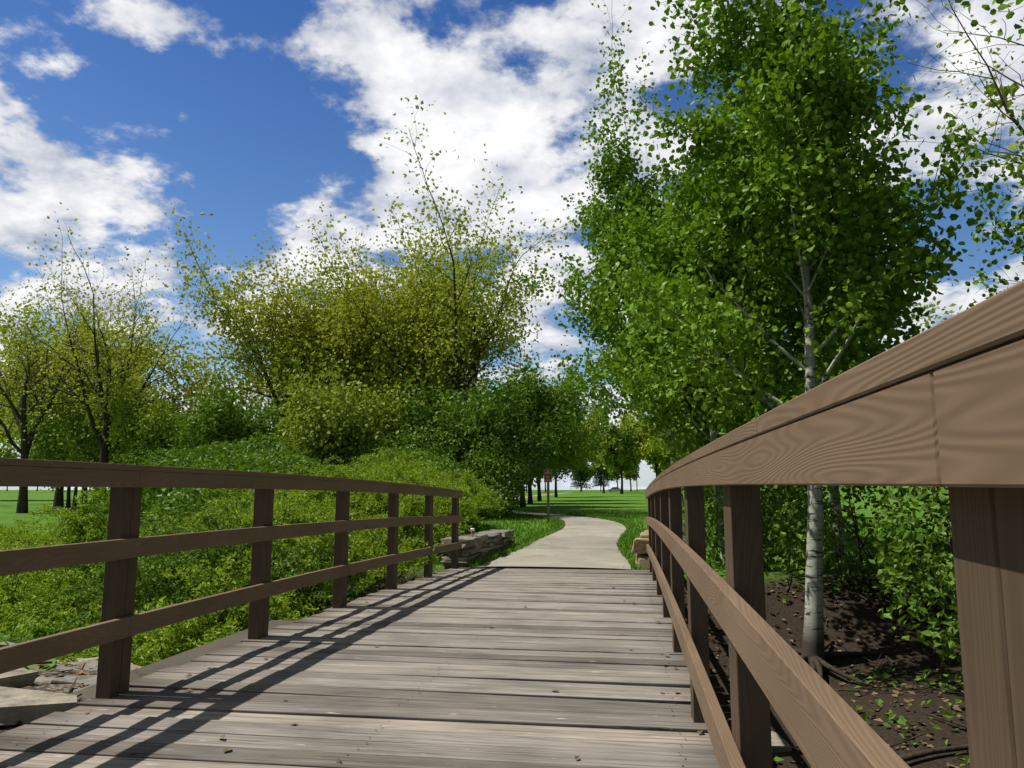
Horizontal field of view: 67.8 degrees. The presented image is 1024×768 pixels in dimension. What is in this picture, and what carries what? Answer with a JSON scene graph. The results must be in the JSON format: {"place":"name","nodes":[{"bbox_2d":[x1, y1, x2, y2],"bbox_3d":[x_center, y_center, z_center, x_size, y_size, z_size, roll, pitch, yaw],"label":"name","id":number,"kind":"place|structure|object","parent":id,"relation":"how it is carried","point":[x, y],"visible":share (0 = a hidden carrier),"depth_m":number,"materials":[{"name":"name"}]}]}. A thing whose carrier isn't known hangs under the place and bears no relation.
{"place":"outdoors","nodes":[
{"label":"outdoors","id":0,"kind":"place"},
{"bbox_2d":[0,620,50,645],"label":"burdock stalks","id":1,"kind":"object","parent":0,"point":[4,640],"visible":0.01,"depth_m":6.56,"materials":[{"name":"green plant"}]},
{"bbox_2d":[0,485,969,767],"bbox_3d":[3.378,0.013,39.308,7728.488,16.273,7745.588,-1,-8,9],"label":"ground","id":2,"kind":"structure","parent":0,"point":[836,613],"depth_m":10.46,"materials":[{"name":"green plant"}]},
{"bbox_2d":[0,342,30,458],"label":"tree","id":3,"kind":"object","parent":2,"relation":"on","point":[8,453],"depth_m":86.10,"materials":[{"name":"green plant"}]},
{"bbox_2d":[0,614,81,670],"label":"burdock leaves","id":4,"kind":"object","parent":2,"relation":"on","point":[6,637],"visible":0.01,"depth_m":5.93,"materials":[{"name":"green plant"}]},
{"bbox_2d":[0,513,103,655],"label":"low shrub","id":5,"kind":"object","parent":2,"relation":"on","point":[41,590],"visible":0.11,"depth_m":10.84,"materials":[{"name":"green plant"}]},
{"bbox_2d":[2,376,107,506],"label":"understorey tree","id":6,"kind":"object","parent":2,"relation":"on","point":[49,453],"depth_m":42.68,"materials":[{"name":"green plant"}]},
{"bbox_2d":[6,384,105,507],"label":"understorey tree","id":7,"kind":"object","parent":2,"relation":"on","point":[45,455],"depth_m":51.35,"materials":[{"name":"green plant"}]},
{"bbox_2d":[2,488,109,601],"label":"sparse shrub wands","id":8,"kind":"object","parent":2,"relation":"on","point":[72,538],"visible":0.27,"depth_m":12.07,"materials":[{"name":"green plant"}]},
{"bbox_2d":[0,487,139,586],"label":"sparse shrub leaves","id":9,"kind":"object","parent":8,"relation":"on","point":[85,531],"visible":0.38,"depth_m":12.03,"materials":[{"name":"green plant"}]},
{"bbox_2d":[10,389,144,505],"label":"understorey tree","id":10,"kind":"object","parent":2,"relation":"on","point":[75,493],"depth_m":56.79,"materials":[{"name":"green plant"}]},
{"bbox_2d":[0,265,158,508],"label":"oak","id":11,"kind":"object","parent":2,"relation":"on","point":[10,354],"depth_m":46.08,"materials":[{"name":"green plant"}]},
{"bbox_2d":[0,256,163,512],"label":"oak","id":12,"kind":"object","parent":2,"relation":"on","point":[22,501],"depth_m":39.43,"materials":[{"name":"green plant"}]},
{"bbox_2d":[0,304,185,503],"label":"tree","id":13,"kind":"object","parent":2,"relation":"on","point":[3,441],"depth_m":69.67,"materials":[{"name":"green plant"}]},
{"bbox_2d":[19,367,171,492],"bbox_3d":[-21.093,2.957,40.621,7.157,7.664,7.322,-1,-8,9],"label":"understorey tree","id":14,"kind":"object","parent":2,"relation":"on","point":[84,435],"depth_m":39.15,"materials":[{"name":"green plant"}]},
{"bbox_2d":[0,202,225,513],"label":"tree","id":15,"kind":"object","parent":2,"relation":"on","point":[87,345],"depth_m":36.50,"materials":[{"name":"green plant"}]},
{"bbox_2d":[8,609,292,659],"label":"plants","id":16,"kind":"object","parent":2,"relation":"on","point":[43,635],"visible":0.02,"depth_m":9.26,"materials":[{"name":"green plant"}]},
{"bbox_2d":[90,360,254,465],"bbox_3d":[-16.308,2.556,35.898,6.679,7.170,6.715,-1,-8,9],"label":"understorey tree","id":17,"kind":"object","parent":2,"relation":"on","point":[134,425],"depth_m":34.78,"materials":[{"name":"green plant"}]},
{"bbox_2d":[70,620,293,701],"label":"beam","id":18,"kind":"structure","parent":2,"relation":"on","point":[183,658],"depth_m":5.81,"materials":[{"name":"grey wood"}]},
{"bbox_2d":[0,490,380,657],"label":"shrub leaves","id":19,"kind":"object","parent":2,"relation":"on","point":[292,568],"visible":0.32,"depth_m":9.41,"materials":[{"name":"green plant"}]},
{"bbox_2d":[9,495,375,647],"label":"shrub wands","id":20,"kind":"object","parent":2,"relation":"on","point":[209,570],"visible":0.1,"depth_m":9.50,"materials":[{"name":"green plant"}]},
{"bbox_2d":[161,357,290,462],"bbox_3d":[-11.753,2.428,33.514,5.856,6.768,6.148,-1,-8,9],"label":"bush","id":21,"kind":"object","parent":2,"relation":"on","point":[215,423],"depth_m":32.35,"materials":[{"name":"green plant"}]},
{"bbox_2d":[63,490,431,665],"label":"shrub wands","id":22,"kind":"object","parent":2,"relation":"on","point":[355,558],"visible":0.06,"depth_m":10.59,"materials":[{"name":"green plant"}]},
{"bbox_2d":[54,488,442,666],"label":"shrub leaves","id":23,"kind":"object","parent":2,"relation":"on","point":[207,633],"visible":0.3,"depth_m":9.63,"materials":[{"name":"green plant"}]},
{"bbox_2d":[219,344,298,434],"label":"tree","id":24,"kind":"object","parent":2,"relation":"on","point":[255,388],"depth_m":95.28,"materials":[{"name":"green plant"}]},
{"bbox_2d":[121,199,441,446],"bbox_3d":[-11.190,-1.614,42.426,16.021,17.208,15.754,-1,-8,9],"label":"tree","id":25,"kind":"object","parent":2,"relation":"on","point":[286,318],"depth_m":39.58,"materials":[{"name":"green plant"}]},
{"bbox_2d":[85,426,532,535],"bbox_3d":[-9.310,3.096,27.185,18.832,4.184,23.347,-1,-8,9],"label":"shrub","id":26,"kind":"object","parent":2,"relation":"on","point":[246,456],"depth_m":27.80,"materials":[{"name":"green plant"}]},
{"bbox_2d":[265,342,435,474],"bbox_3d":[-7.426,2.046,31.813,8.251,7.060,7.327,-1,-8,9],"label":"shrub","id":27,"kind":"object","parent":2,"relation":"on","point":[305,438],"depth_m":30.51,"materials":[{"name":"green plant"}]},
{"bbox_2d":[189,220,533,436],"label":"tree","id":28,"kind":"object","parent":2,"relation":"on","point":[305,344],"depth_m":40.82,"materials":[{"name":"green plant"}]},
{"bbox_2d":[278,445,512,555],"bbox_3d":[-2.921,2.835,19.751,5.841,2.673,11.736,-1,-8,9],"label":"bush","id":29,"kind":"object","parent":2,"relation":"on","point":[413,476],"visible":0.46,"depth_m":17.16,"materials":[{"name":"green plant"}]},
{"bbox_2d":[0,641,791,752],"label":"stone slabs","id":30,"kind":"structure","parent":2,"relation":"on","point":[26,706],"depth_m":4.58,"materials":[{"name":"beige stone"}]},
{"bbox_2d":[324,194,502,428],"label":"oak","id":31,"kind":"object","parent":2,"relation":"on","point":[358,253],"depth_m":44.85,"materials":[{"name":"green plant"}]},
{"bbox_2d":[363,373,492,441],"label":"tree","id":32,"kind":"object","parent":2,"relation":"on","point":[405,410],"visible":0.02,"depth_m":55.76,"materials":[{"name":"green plant"}]},
{"bbox_2d":[292,95,582,424],"bbox_3d":[-3.057,-3.142,40.737,11.293,19.732,15.546,-8,-11,44],"label":"tree","id":33,"kind":"object","parent":2,"relation":"on","point":[466,329],"depth_m":38.91,"materials":[{"name":"green plant"}]},
{"bbox_2d":[440,529,515,567],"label":"stone wall","id":34,"kind":"structure","parent":2,"relation":"on","point":[479,544],"depth_m":14.57,"materials":[{"name":"grey stone"}]},
{"bbox_2d":[0,576,966,767],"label":"leaf litter","id":35,"kind":"object","parent":2,"relation":"on","point":[66,664],"visible":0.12,"depth_m":8.19,"materials":[{"name":"plant"}]},
{"bbox_2d":[385,362,582,501],"bbox_3d":[-1.399,2.371,34.389,6.324,7.113,9.627,-10,-13,51],"label":"shrub","id":36,"kind":"object","parent":2,"relation":"on","point":[498,425],"depth_m":33.18,"materials":[{"name":"green plant"}]},
{"bbox_2d":[11,570,968,761],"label":"fallen sticks","id":37,"kind":"object","parent":2,"relation":"on","point":[921,754],"visible":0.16,"depth_m":7.00,"materials":[{"name":"brown wood"}]},
{"bbox_2d":[432,341,593,506],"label":"tree","id":38,"kind":"object","parent":2,"relation":"on","point":[538,408],"depth_m":48.53,"materials":[{"name":"green plant"}]},
{"bbox_2d":[495,366,593,500],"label":"tree","id":39,"kind":"object","parent":2,"relation":"on","point":[568,421],"depth_m":71.10,"materials":[{"name":"green plant"}]},
{"bbox_2d":[477,357,613,503],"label":"tree","id":40,"kind":"object","parent":2,"relation":"on","point":[576,448],"depth_m":58.96,"materials":[{"name":"green plant"}]},
{"bbox_2d":[482,463,609,491],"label":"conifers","id":41,"kind":"object","parent":2,"relation":"on","point":[583,480],"depth_m":249.39,"materials":[{"name":"green plant"}]},
{"bbox_2d":[544,468,551,521],"bbox_3d":[1.345,4.274,28.303,0.300,2.280,0.099,-1,-8,9],"label":"sign post","id":42,"kind":"object","parent":2,"relation":"on","point":[547,475],"visible":0.99,"depth_m":28.34,"materials":[{"name":"red"}]},
{"bbox_2d":[478,492,633,569],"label":"concrete path","id":43,"kind":"structure","parent":2,"relation":"on","point":[581,542],"depth_m":16.20,"materials":[{"name":"beige concrete"}]},
{"bbox_2d":[541,387,613,496],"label":"tree","id":44,"kind":"object","parent":2,"relation":"on","point":[594,441],"depth_m":99.25,"materials":[{"name":"green plant"}]},
{"bbox_2d":[571,463,597,490],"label":"tree","id":45,"kind":"object","parent":2,"relation":"on","point":[591,473],"depth_m":288.31,"materials":[{"name":"green plant"}]},
{"bbox_2d":[584,402,631,492],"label":"tree","id":46,"kind":"object","parent":2,"relation":"on","point":[596,454],"depth_m":176.88,"materials":[{"name":"green plant"}]},
{"bbox_2d":[608,487,623,491],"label":"silver car","id":47,"kind":"object","parent":2,"relation":"on","point":[614,489],"visible":0.77,"depth_m":217.51,"materials":[{"name":"grey paint"}]},
{"bbox_2d":[595,409,643,493],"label":"tree","id":48,"kind":"object","parent":2,"relation":"on","point":[622,443],"depth_m":143.35,"materials":[{"name":"green plant"}]},
{"bbox_2d":[599,464,639,486],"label":"tree","id":49,"kind":"object","parent":2,"relation":"on","point":[612,476],"depth_m":277.23,"materials":[{"name":"green plant"}]},
{"bbox_2d":[623,457,640,490],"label":"tree","id":50,"kind":"object","parent":2,"relation":"on","point":[632,474],"depth_m":243.19,"materials":[{"name":"green plant"}]},
{"bbox_2d":[631,530,648,569],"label":"stone wall","id":51,"kind":"structure","parent":2,"relation":"on","point":[639,549],"depth_m":13.16,"materials":[{"name":"beige stone"}]},
{"bbox_2d":[619,410,670,476],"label":"tree","id":52,"kind":"object","parent":2,"relation":"on","point":[663,464],"depth_m":151.46,"materials":[{"name":"green plant"}]},
{"bbox_2d":[513,0,787,539],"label":"aspen","id":53,"kind":"object","parent":2,"relation":"on","point":[609,239],"depth_m":19.35,"materials":[{"name":"green plant"}]},
{"bbox_2d":[351,509,953,572],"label":"grass tufts","id":54,"kind":"object","parent":2,"relation":"on","point":[627,537],"visible":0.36,"depth_m":19.55,"materials":[{"name":"green plant"}]},
{"bbox_2d":[647,457,683,474],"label":"tree","id":55,"kind":"object","parent":2,"relation":"on","point":[653,463],"visible":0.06,"depth_m":163.95,"materials":[{"name":"green plant"}]},
{"bbox_2d":[625,415,706,491],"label":"lawn tree","id":56,"kind":"object","parent":2,"relation":"on","point":[651,449],"depth_m":90.32,"materials":[{"name":"green plant"}]},
{"bbox_2d":[617,141,781,495],"bbox_3d":[6.477,-2.146,26.253,5.772,14.070,5.816,-1,-8,9],"label":"aspen","id":57,"kind":"object","parent":2,"relation":"on","point":[686,408],"depth_m":26.00,"materials":[{"name":"green plant"}]},
{"bbox_2d":[598,2,803,564],"bbox_3d":[3.790,-2.041,14.875,4.180,11.043,4.325,-1,-8,9],"label":"aspen","id":58,"kind":"object","parent":2,"relation":"on","point":[671,406],"depth_m":13.89,"materials":[{"name":"green plant"}]},
{"bbox_2d":[587,0,1000,669],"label":"aspen","id":59,"kind":"object","parent":2,"relation":"on","point":[822,170],"depth_m":10.66,"materials":[{"name":"green plant"}]},
{"bbox_2d":[660,2,929,556],"bbox_3d":[6.101,-3.925,16.663,4.632,15.162,6.076,2,-8,-14],"label":"aspen","id":60,"kind":"object","parent":2,"relation":"on","point":[789,321],"depth_m":15.05,"materials":[{"name":"green plant"}]},
{"bbox_2d":[670,425,961,661],"bbox_3d":[9.292,0.722,9.444,14.235,5.969,22.586,-1,-8,9],"label":"shrub","id":61,"kind":"object","parent":2,"relation":"on","point":[791,518],"depth_m":10.79,"materials":[{"name":"green plant"}]},
{"bbox_2d":[709,573,969,767],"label":"bank weeds","id":62,"kind":"object","parent":2,"relation":"on","point":[902,719],"visible":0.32,"depth_m":8.01,"materials":[{"name":"green plant"}]},
{"bbox_2d":[793,640,893,684],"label":"bank roots","id":63,"kind":"object","parent":2,"relation":"on","point":[818,663],"visible":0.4,"depth_m":9.84,"materials":[{"name":"brown wood"}]},
{"bbox_2d":[903,296,967,327],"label":"tree","id":64,"kind":"object","parent":2,"relation":"on","point":[931,311],"depth_m":58.47,"materials":[{"name":"green plant"}]},
{"bbox_2d":[888,0,1023,275],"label":"budding tree","id":65,"kind":"object","parent":2,"relation":"on","point":[1005,105],"depth_m":16.62,"materials":[{"name":"green plant"}]},
{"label":"bridge stringers","id":66,"kind":"object","parent":2,"relation":"on","visible":0},
{"bbox_2d":[0,568,718,767],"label":"bridge deck","id":67,"kind":"structure","parent":66,"relation":"on","point":[487,697],"depth_m":4.51,"materials":[{"name":"grey wood"}]},
{"bbox_2d":[0,458,462,698],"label":"bridge railing","id":68,"kind":"object","parent":67,"relation":"attached to","point":[122,548],"visible":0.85,"depth_m":4.94,"materials":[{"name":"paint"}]},
{"bbox_2d":[25,586,685,765],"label":"bridge nails and bolts","id":69,"kind":"object","parent":67,"relation":"on","point":[430,680],"visible":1,"depth_m":4.42,"materials":[{"name":"grey metal"}]},
{"bbox_2d":[85,570,702,759],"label":"fallen leaves","id":70,"kind":"object","parent":67,"relation":"on","point":[226,749],"visible":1,"depth_m":4.51,"materials":[{"name":"brown plant"}]},
{"bbox_2d":[645,280,1023,767],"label":"bridge railing","id":71,"kind":"object","parent":67,"relation":"attached to","point":[941,404],"visible":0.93,"depth_m":0.86,"materials":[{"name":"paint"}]},
{"bbox_2d":[0,0,1023,489],"label":"sky","id":72,"kind":"structure","parent":0,"point":[255,115],"materials":[{"name":"blue"}]},
{"bbox_2d":[950,34,1023,306],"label":"aspen","id":73,"kind":"object","parent":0,"point":[1009,233],"depth_m":12.89,"materials":[{"name":"green plant"}]},
{"bbox_2d":[955,0,1023,43],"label":"tree","id":74,"kind":"object","parent":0,"point":[1000,7],"depth_m":8.15,"materials":[{"name":"green plant"}]},
{"bbox_2d":[983,83,1023,150],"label":"tree","id":75,"kind":"object","parent":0,"point":[1012,91],"depth_m":28.55,"materials":[{"name":"green plant"}]}
]}

